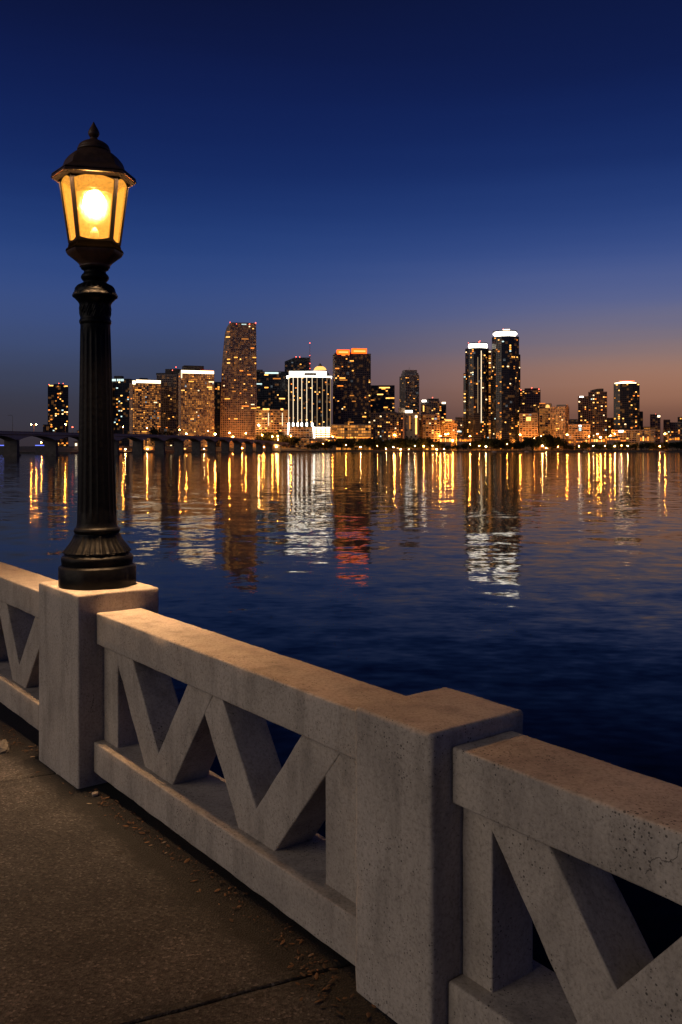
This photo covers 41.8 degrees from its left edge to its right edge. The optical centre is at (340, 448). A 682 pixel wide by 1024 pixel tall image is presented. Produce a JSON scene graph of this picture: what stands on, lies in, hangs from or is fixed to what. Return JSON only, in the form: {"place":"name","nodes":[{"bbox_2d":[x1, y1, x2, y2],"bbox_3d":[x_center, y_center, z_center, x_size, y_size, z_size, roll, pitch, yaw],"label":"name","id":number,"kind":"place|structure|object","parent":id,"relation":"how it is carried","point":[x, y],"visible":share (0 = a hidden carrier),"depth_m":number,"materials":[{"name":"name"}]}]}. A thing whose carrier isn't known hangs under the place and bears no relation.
{"place":"outdoors","nodes":[
{"label":"outdoors","id":0,"kind":"place"},
{"bbox_2d":[35,445,43,453],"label":"blue lit quay","id":1,"kind":"structure","parent":0,"point":[39,449],"depth_m":1062.00,"materials":[{"name":"stone"}]},
{"bbox_2d":[0,702,397,1023],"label":"sidewalk","id":2,"kind":"structure","parent":0,"point":[107,919],"depth_m":3.28,"materials":[{"name":"grey concrete"}]},
{"bbox_2d":[0,739,8,753],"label":"concrete chip","id":3,"kind":"object","parent":2,"relation":"on","point":[4,747],"visible":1,"depth_m":5.38,"materials":[{"name":"concrete"}]},
{"bbox_2d":[0,562,54,729],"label":"balustrade panel","id":4,"kind":"object","parent":2,"relation":"on","point":[19,641],"visible":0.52,"depth_m":5.97,"materials":[{"name":"concrete"}]},
{"bbox_2d":[39,580,158,788],"bbox_3d":[-1.401,1.330,5.134,0.473,1.103,0.625,0,0,-37],"label":"lamp pedestal","id":5,"kind":"object","parent":2,"relation":"on","point":[71,691],"visible":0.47,"depth_m":4.86,"materials":[{"name":"concrete"}]},
{"bbox_2d":[51,122,136,589],"bbox_3d":[-1.411,-0.551,5.133,0.458,2.661,0.450,0,0,0],"label":"street lamp","id":6,"kind":"object","parent":5,"relation":"on","point":[97,555],"visible":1,"depth_m":5.05,"materials":[{"name":"black metal"}]},
{"bbox_2d":[1,725,376,1017],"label":"leaf litter","id":7,"kind":"object","parent":2,"relation":"on","point":[327,987],"visible":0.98,"depth_m":3.24,"materials":[{"name":"brown plant"}]},
{"bbox_2d":[94,608,404,965],"bbox_3d":[-0.504,1.309,3.949,0.295,0.856,2.342,0,0,-37],"label":"balustrade panel","id":8,"kind":"object","parent":2,"relation":"on","point":[255,818],"visible":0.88,"depth_m":3.70,"materials":[{"name":"concrete"}]},
{"bbox_2d":[449,731,681,1023],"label":"balustrade panel","id":9,"kind":"object","parent":2,"relation":"on","point":[555,837],"visible":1,"depth_m":2.40,"materials":[{"name":"concrete"}]},
{"bbox_2d":[0,452,681,971],"bbox_3d":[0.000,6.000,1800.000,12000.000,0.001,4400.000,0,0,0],"label":"water","id":10,"kind":"structure","parent":0,"point":[542,590],"depth_m":45.15,"materials":[{"name":"blue liquid"}]},
{"bbox_2d":[0,431,288,456],"bbox_3d":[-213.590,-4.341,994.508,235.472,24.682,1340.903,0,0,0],"label":"bridge","id":11,"kind":"structure","parent":10,"relation":"on","point":[11,439],"depth_m":1002.88,"materials":[{"name":"concrete"}]},
{"bbox_2d":[19,451,681,453],"bbox_3d":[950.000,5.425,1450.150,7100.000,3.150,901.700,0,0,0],"label":"seawall","id":12,"kind":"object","parent":10,"relation":"on","point":[368,451],"visible":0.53,"depth_m":1720.70,"materials":[{"name":"stone"}]},
{"bbox_2d":[0,0,681,445],"label":"sky","id":13,"kind":"structure","parent":0,"point":[410,183],"materials":[{"name":"blue"}]},
{"bbox_2d":[19,446,681,451],"bbox_3d":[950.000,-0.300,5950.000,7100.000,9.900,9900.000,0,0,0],"label":"city ground","id":14,"kind":"structure","parent":0,"point":[64,448],"depth_m":1710.55,"materials":[{"name":"soil"}]},
{"bbox_2d":[43,424,49,444],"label":"block","id":15,"kind":"structure","parent":14,"relation":"on","point":[46,427],"depth_m":1870.61,"materials":[{"name":"black glass"}]},
{"bbox_2d":[48,383,67,445],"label":"apartment tower","id":16,"kind":"structure","parent":14,"relation":"on","point":[57,407],"depth_m":1885.94,"materials":[{"name":"black glass"}]},
{"bbox_2d":[112,376,132,445],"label":"office tower","id":17,"kind":"structure","parent":14,"relation":"on","point":[121,398],"depth_m":1835.62,"materials":[{"name":"black glass"}]},
{"bbox_2d":[129,378,160,445],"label":"office tower","id":18,"kind":"structure","parent":14,"relation":"on","point":[145,405],"depth_m":1788.58,"materials":[{"name":"beige glass"}]},
{"bbox_2d":[144,446,154,449],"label":"quay shed","id":19,"kind":"structure","parent":14,"relation":"on","point":[149,447],"depth_m":1390.00,"materials":[{"name":"paint"}]},
{"bbox_2d":[149,426,160,444],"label":"tree","id":20,"kind":"object","parent":14,"relation":"on","point":[152,430],"visible":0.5,"depth_m":1637.91,"materials":[{"name":"green plant"}]},
{"bbox_2d":[163,431,172,446],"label":"tree","id":21,"kind":"object","parent":14,"relation":"on","point":[166,433],"visible":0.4,"depth_m":1635.71,"materials":[{"name":"green plant"}]},
{"bbox_2d":[156,369,180,445],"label":"office tower","id":22,"kind":"structure","parent":14,"relation":"on","point":[168,378],"depth_m":1831.56,"materials":[{"name":"grey glass"}]},
{"bbox_2d":[178,365,213,446],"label":"office tower","id":23,"kind":"structure","parent":14,"relation":"on","point":[195,400],"depth_m":1766.60,"materials":[{"name":"beige glass"}]},
{"bbox_2d":[214,382,220,446],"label":"slab tower","id":24,"kind":"structure","parent":14,"relation":"on","point":[217,392],"depth_m":1974.86,"materials":[{"name":"black glass"}]},
{"bbox_2d":[220,322,256,446],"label":"skyscraper","id":25,"kind":"structure","parent":14,"relation":"on","point":[238,404],"depth_m":1797.16,"materials":[{"name":"brown glass"}]},
{"bbox_2d":[261,432,271,446],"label":"tree","id":26,"kind":"object","parent":14,"relation":"on","point":[264,436],"visible":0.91,"depth_m":1761.74,"materials":[{"name":"green plant"}]},
{"bbox_2d":[266,433,274,440],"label":"tree","id":27,"kind":"object","parent":14,"relation":"on","point":[269,436],"visible":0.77,"depth_m":1765.09,"materials":[{"name":"green plant"}]},
{"bbox_2d":[257,370,284,409],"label":"glass tower","id":28,"kind":"structure","parent":14,"relation":"on","point":[270,390],"depth_m":1909.88,"materials":[{"name":"black glass"}]},
{"bbox_2d":[255,408,287,447],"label":"hotel","id":29,"kind":"structure","parent":14,"relation":"on","point":[267,420],"depth_m":1777.52,"materials":[{"name":"beige glass"}]},
{"bbox_2d":[273,432,281,441],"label":"tree","id":30,"kind":"object","parent":14,"relation":"on","point":[277,436],"visible":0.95,"depth_m":1763.95,"materials":[{"name":"green plant"}]},
{"bbox_2d":[279,432,290,447],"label":"tree","id":31,"kind":"object","parent":14,"relation":"on","point":[283,438],"visible":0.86,"depth_m":1765.91,"materials":[{"name":"green plant"}]},
{"bbox_2d":[287,434,295,447],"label":"tree","id":32,"kind":"object","parent":14,"relation":"on","point":[291,439],"visible":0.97,"depth_m":1769.95,"materials":[{"name":"green plant"}]},
{"bbox_2d":[288,437,300,444],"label":"tree","id":33,"kind":"object","parent":14,"relation":"on","point":[296,440],"visible":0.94,"depth_m":1763.74,"materials":[{"name":"green plant"}]},
{"bbox_2d":[285,357,309,409],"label":"glass tower","id":34,"kind":"structure","parent":14,"relation":"on","point":[298,364],"depth_m":1977.60,"materials":[{"name":"black"}]},
{"bbox_2d":[286,363,331,449],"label":"hotel tower","id":35,"kind":"structure","parent":14,"relation":"on","point":[309,405],"depth_m":1777.59,"materials":[{"name":"white glass"}]},
{"bbox_2d":[311,439,321,449],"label":"pavilion","id":36,"kind":"structure","parent":14,"relation":"on","point":[313,441],"depth_m":1776.00,"materials":[{"name":"paint"}]},
{"bbox_2d":[313,440,324,450],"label":"tree","id":37,"kind":"object","parent":14,"relation":"on","point":[319,445],"visible":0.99,"depth_m":1737.01,"materials":[{"name":"green plant"}]},
{"bbox_2d":[327,437,336,449],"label":"pavilion","id":38,"kind":"structure","parent":14,"relation":"on","point":[331,438],"depth_m":1776.00,"materials":[{"name":"paint"}]},
{"bbox_2d":[324,439,342,448],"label":"tree","id":39,"kind":"object","parent":14,"relation":"on","point":[337,442],"visible":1,"depth_m":1735.44,"materials":[{"name":"green plant"}]},
{"bbox_2d":[335,438,348,450],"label":"tree","id":40,"kind":"object","parent":14,"relation":"on","point":[343,441],"visible":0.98,"depth_m":1735.77,"materials":[{"name":"green plant"}]},
{"bbox_2d":[331,424,370,449],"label":"podium block","id":41,"kind":"structure","parent":14,"relation":"on","point":[352,431],"depth_m":1784.81,"materials":[{"name":"beige glass"}]},
{"bbox_2d":[333,348,370,423],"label":"office tower","id":42,"kind":"structure","parent":14,"relation":"on","point":[352,387],"depth_m":1813.56,"materials":[{"name":"brown glass"}]},
{"bbox_2d":[347,438,356,450],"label":"tree","id":43,"kind":"object","parent":14,"relation":"on","point":[350,441],"visible":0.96,"depth_m":1748.30,"materials":[{"name":"green plant"}]},
{"bbox_2d":[354,438,364,448],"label":"tree","id":44,"kind":"object","parent":14,"relation":"on","point":[360,443],"visible":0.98,"depth_m":1736.95,"materials":[{"name":"green plant"}]},
{"bbox_2d":[363,437,373,450],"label":"tree","id":45,"kind":"object","parent":14,"relation":"on","point":[368,440],"visible":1,"depth_m":1740.90,"materials":[{"name":"green plant"}]},
{"bbox_2d":[371,438,378,450],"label":"tree","id":46,"kind":"object","parent":14,"relation":"on","point":[374,442],"visible":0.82,"depth_m":1741.51,"materials":[{"name":"green plant"}]},
{"bbox_2d":[374,439,384,449],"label":"tree","id":47,"kind":"object","parent":14,"relation":"on","point":[380,444],"visible":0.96,"depth_m":1746.22,"materials":[{"name":"green plant"}]},
{"bbox_2d":[371,385,394,412],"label":"office block","id":48,"kind":"structure","parent":14,"relation":"on","point":[382,398],"depth_m":1871.81,"materials":[{"name":"black glass"}]},
{"bbox_2d":[371,411,402,449],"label":"apartment block","id":49,"kind":"structure","parent":14,"relation":"on","point":[387,425],"depth_m":1786.00,"materials":[{"name":"brown glass"}]},
{"bbox_2d":[385,439,394,450],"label":"tree","id":50,"kind":"object","parent":14,"relation":"on","point":[388,443],"visible":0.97,"depth_m":1729.62,"materials":[{"name":"green plant"}]},
{"bbox_2d":[389,438,401,450],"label":"tree","id":51,"kind":"object","parent":14,"relation":"on","point":[396,441],"visible":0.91,"depth_m":1735.73,"materials":[{"name":"green plant"}]},
{"bbox_2d":[399,437,405,450],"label":"tree","id":52,"kind":"object","parent":14,"relation":"on","point":[402,441],"visible":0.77,"depth_m":1741.74,"materials":[{"name":"green plant"}]},
{"bbox_2d":[398,408,418,449],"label":"lit block","id":53,"kind":"structure","parent":14,"relation":"on","point":[410,424],"depth_m":1777.69,"materials":[{"name":"grey glass"}]},
{"bbox_2d":[399,370,418,412],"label":"apartment tower","id":54,"kind":"structure","parent":14,"relation":"on","point":[408,389],"depth_m":2024.45,"materials":[{"name":"grey glass"}]},
{"bbox_2d":[406,437,415,448],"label":"tree","id":55,"kind":"object","parent":14,"relation":"on","point":[410,442],"visible":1,"depth_m":1730.95,"materials":[{"name":"green plant"}]},
{"bbox_2d":[415,437,425,450],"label":"tree","id":56,"kind":"object","parent":14,"relation":"on","point":[419,440],"visible":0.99,"depth_m":1732.29,"materials":[{"name":"green plant"}]},
{"bbox_2d":[421,437,427,450],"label":"tree","id":57,"kind":"object","parent":14,"relation":"on","point":[424,443],"visible":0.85,"depth_m":1735.50,"materials":[{"name":"green plant"}]},
{"bbox_2d":[419,414,439,449],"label":"balcony block","id":58,"kind":"structure","parent":14,"relation":"on","point":[429,425],"depth_m":1789.66,"materials":[{"name":"beige concrete"}]},
{"bbox_2d":[426,437,433,450],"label":"tree","id":59,"kind":"object","parent":14,"relation":"on","point":[430,441],"visible":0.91,"depth_m":1747.29,"materials":[{"name":"green plant"}]},
{"bbox_2d":[421,397,445,436],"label":"apartment tower","id":60,"kind":"structure","parent":14,"relation":"on","point":[432,406],"depth_m":1945.41,"materials":[{"name":"grey glass"}]},
{"bbox_2d":[431,440,440,449],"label":"tree","id":61,"kind":"object","parent":14,"relation":"on","point":[435,444],"visible":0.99,"depth_m":1737.22,"materials":[{"name":"green plant"}]},
{"bbox_2d":[439,437,450,449],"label":"pavilion","id":62,"kind":"structure","parent":14,"relation":"on","point":[445,440],"depth_m":1775.00,"materials":[{"name":"paint"}]},
{"bbox_2d":[441,419,456,448],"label":"round pavilion block","id":63,"kind":"structure","parent":14,"relation":"on","point":[448,427],"depth_m":1821.14,"materials":[{"name":"orange glass"}]},
{"bbox_2d":[455,417,462,436],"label":"apartment block","id":64,"kind":"structure","parent":14,"relation":"on","point":[459,421],"depth_m":1869.98,"materials":[{"name":"grey glass"}]},
{"bbox_2d":[456,437,471,449],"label":"pavilion","id":65,"kind":"structure","parent":14,"relation":"on","point":[460,440],"depth_m":1778.00,"materials":[{"name":"paint"}]},
{"bbox_2d":[463,342,491,448],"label":"apartment tower","id":66,"kind":"structure","parent":14,"relation":"on","point":[477,395],"depth_m":1830.72,"materials":[{"name":"black glass"}]},
{"bbox_2d":[474,438,485,450],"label":"tree","id":67,"kind":"object","parent":14,"relation":"on","point":[478,444],"visible":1,"depth_m":1740.31,"materials":[{"name":"green plant"}]},
{"bbox_2d":[484,439,495,450],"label":"tree","id":68,"kind":"object","parent":14,"relation":"on","point":[490,441],"visible":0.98,"depth_m":1734.73,"materials":[{"name":"green plant"}]},
{"bbox_2d":[491,437,503,449],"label":"tree","id":69,"kind":"object","parent":14,"relation":"on","point":[498,442],"visible":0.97,"depth_m":1737.17,"materials":[{"name":"green plant"}]},
{"bbox_2d":[491,329,519,448],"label":"apartment tower","id":70,"kind":"structure","parent":14,"relation":"on","point":[505,392],"depth_m":1817.63,"materials":[{"name":"black glass"}]},
{"bbox_2d":[499,439,511,449],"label":"tree","id":71,"kind":"object","parent":14,"relation":"on","point":[504,443],"visible":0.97,"depth_m":1738.99,"materials":[{"name":"green plant"}]},
{"bbox_2d":[514,440,525,449],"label":"tree","id":72,"kind":"object","parent":14,"relation":"on","point":[521,444],"visible":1,"depth_m":1737.36,"materials":[{"name":"green plant"}]},
{"bbox_2d":[519,413,537,448],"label":"lit block","id":73,"kind":"structure","parent":14,"relation":"on","point":[528,425],"depth_m":1807.87,"materials":[{"name":"orange concrete"}]},
{"bbox_2d":[520,387,540,436],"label":"apartment tower","id":74,"kind":"structure","parent":14,"relation":"on","point":[530,399],"depth_m":1884.97,"materials":[{"name":"grey glass"}]},
{"bbox_2d":[523,437,537,447],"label":"tree","id":75,"kind":"object","parent":14,"relation":"on","point":[527,441],"visible":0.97,"depth_m":1734.38,"materials":[{"name":"green plant"}]},
{"bbox_2d":[531,434,548,450],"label":"tree","id":76,"kind":"object","parent":14,"relation":"on","point":[543,439],"visible":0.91,"depth_m":1734.52,"materials":[{"name":"green plant"}]},
{"bbox_2d":[539,403,551,436],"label":"apartment block","id":77,"kind":"structure","parent":14,"relation":"on","point":[544,418],"depth_m":1859.47,"materials":[{"name":"brown concrete"}]},
{"bbox_2d":[544,434,553,450],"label":"tree","id":78,"kind":"object","parent":14,"relation":"on","point":[549,440],"visible":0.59,"depth_m":1745.49,"materials":[{"name":"green plant"}]},
{"bbox_2d":[544,437,565,446],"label":"tree","id":79,"kind":"object","parent":14,"relation":"on","point":[554,442],"visible":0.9,"depth_m":1744.80,"materials":[{"name":"green plant"}]},
{"bbox_2d":[550,405,568,448],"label":"apartment block","id":80,"kind":"structure","parent":14,"relation":"on","point":[559,419],"depth_m":1845.40,"materials":[{"name":"beige concrete"}]},
{"bbox_2d":[558,439,567,448],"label":"tree","id":81,"kind":"object","parent":14,"relation":"on","point":[561,443],"visible":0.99,"depth_m":1742.00,"materials":[{"name":"green plant"}]},
{"bbox_2d":[562,440,573,449],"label":"pavilion","id":82,"kind":"structure","parent":14,"relation":"on","point":[570,442],"depth_m":1775.00,"materials":[{"name":"paint"}]},
{"bbox_2d":[569,419,577,423],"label":"block","id":83,"kind":"structure","parent":14,"relation":"on","point":[573,421],"depth_m":1990.30,"materials":[{"name":"grey glass"}]},
{"bbox_2d":[568,424,589,448],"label":"hall","id":84,"kind":"structure","parent":14,"relation":"on","point":[579,431],"depth_m":1819.16,"materials":[{"name":"orange concrete"}]},
{"bbox_2d":[575,439,586,449],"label":"pavilion","id":85,"kind":"structure","parent":14,"relation":"on","point":[578,441],"depth_m":1776.00,"materials":[{"name":"paint"}]},
{"bbox_2d":[578,396,587,423],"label":"apartment tower","id":86,"kind":"structure","parent":14,"relation":"on","point":[582,409],"depth_m":1887.88,"materials":[{"name":"brown glass"}]},
{"bbox_2d":[578,441,589,450],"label":"tree","id":87,"kind":"object","parent":14,"relation":"on","point":[583,444],"visible":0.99,"depth_m":1740.89,"materials":[{"name":"green plant"}]},
{"bbox_2d":[588,389,606,444],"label":"apartment tower","id":88,"kind":"structure","parent":14,"relation":"on","point":[597,410],"depth_m":1876.64,"materials":[{"name":"brown glass"}]},
{"bbox_2d":[590,438,604,449],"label":"pavilion","id":89,"kind":"structure","parent":14,"relation":"on","point":[597,440],"depth_m":1776.00,"materials":[{"name":"paint"}]},
{"bbox_2d":[607,418,613,435],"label":"apartment block","id":90,"kind":"structure","parent":14,"relation":"on","point":[610,424],"depth_m":1900.86,"materials":[{"name":"black concrete"}]},
{"bbox_2d":[606,436,620,449],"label":"pavilion","id":91,"kind":"structure","parent":14,"relation":"on","point":[611,440],"depth_m":1779.00,"materials":[{"name":"paint"}]},
{"bbox_2d":[614,440,620,448],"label":"tree","id":92,"kind":"object","parent":14,"relation":"on","point":[617,444],"visible":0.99,"depth_m":1735.85,"materials":[{"name":"green plant"}]},
{"bbox_2d":[614,381,639,429],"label":"office tower","id":93,"kind":"structure","parent":14,"relation":"on","point":[626,405],"depth_m":1849.12,"materials":[{"name":"black glass"}]},
{"bbox_2d":[622,441,631,450],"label":"tree","id":94,"kind":"object","parent":14,"relation":"on","point":[625,443],"visible":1,"depth_m":1736.42,"materials":[{"name":"green plant"}]},
{"bbox_2d":[611,430,654,449],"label":"hall","id":95,"kind":"structure","parent":14,"relation":"on","point":[630,436],"depth_m":1789.27,"materials":[{"name":"brown glass"}]},
{"bbox_2d":[630,442,639,450],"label":"tree","id":96,"kind":"object","parent":14,"relation":"on","point":[636,446],"visible":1,"depth_m":1741.82,"materials":[{"name":"green plant"}]},
{"bbox_2d":[640,411,642,429],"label":"slab block","id":97,"kind":"structure","parent":14,"relation":"on","point":[641,420],"depth_m":1878.02,"materials":[{"name":"black glass"}]},
{"bbox_2d":[639,435,648,449],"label":"pavilion","id":98,"kind":"structure","parent":14,"relation":"on","point":[643,438],"depth_m":1780.00,"materials":[{"name":"paint"}]},
{"bbox_2d":[645,441,655,449],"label":"tree","id":99,"kind":"object","parent":14,"relation":"on","point":[652,444],"visible":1,"depth_m":1738.27,"materials":[{"name":"green plant"}]},
{"bbox_2d":[650,414,659,444],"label":"apartment block","id":100,"kind":"structure","parent":14,"relation":"on","point":[655,422],"depth_m":1910.65,"materials":[{"name":"grey glass"}]},
{"bbox_2d":[658,442,668,450],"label":"tree","id":101,"kind":"object","parent":14,"relation":"on","point":[663,445],"visible":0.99,"depth_m":1739.52,"materials":[{"name":"green plant"}]},
{"bbox_2d":[663,420,669,442],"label":"apartment block","id":102,"kind":"structure","parent":14,"relation":"on","point":[666,426],"depth_m":1926.74,"materials":[{"name":"brown glass"}]},
{"bbox_2d":[668,442,678,450],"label":"tree","id":103,"kind":"object","parent":14,"relation":"on","point":[673,445],"visible":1,"depth_m":1745.61,"materials":[{"name":"green plant"}]},
{"bbox_2d":[668,436,679,449],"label":"pavilion","id":104,"kind":"structure","parent":14,"relation":"on","point":[675,439],"depth_m":1780.00,"materials":[{"name":"paint"}]},
{"bbox_2d":[670,422,681,441],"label":"apartment block","id":105,"kind":"structure","parent":14,"relation":"on","point":[675,428],"depth_m":1940.98,"materials":[{"name":"grey glass"}]},
{"bbox_2d":[355,687,522,1023],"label":"concrete pier","id":106,"kind":"structure","parent":0,"point":[409,895],"depth_m":2.71,"materials":[{"name":"grey concrete"}]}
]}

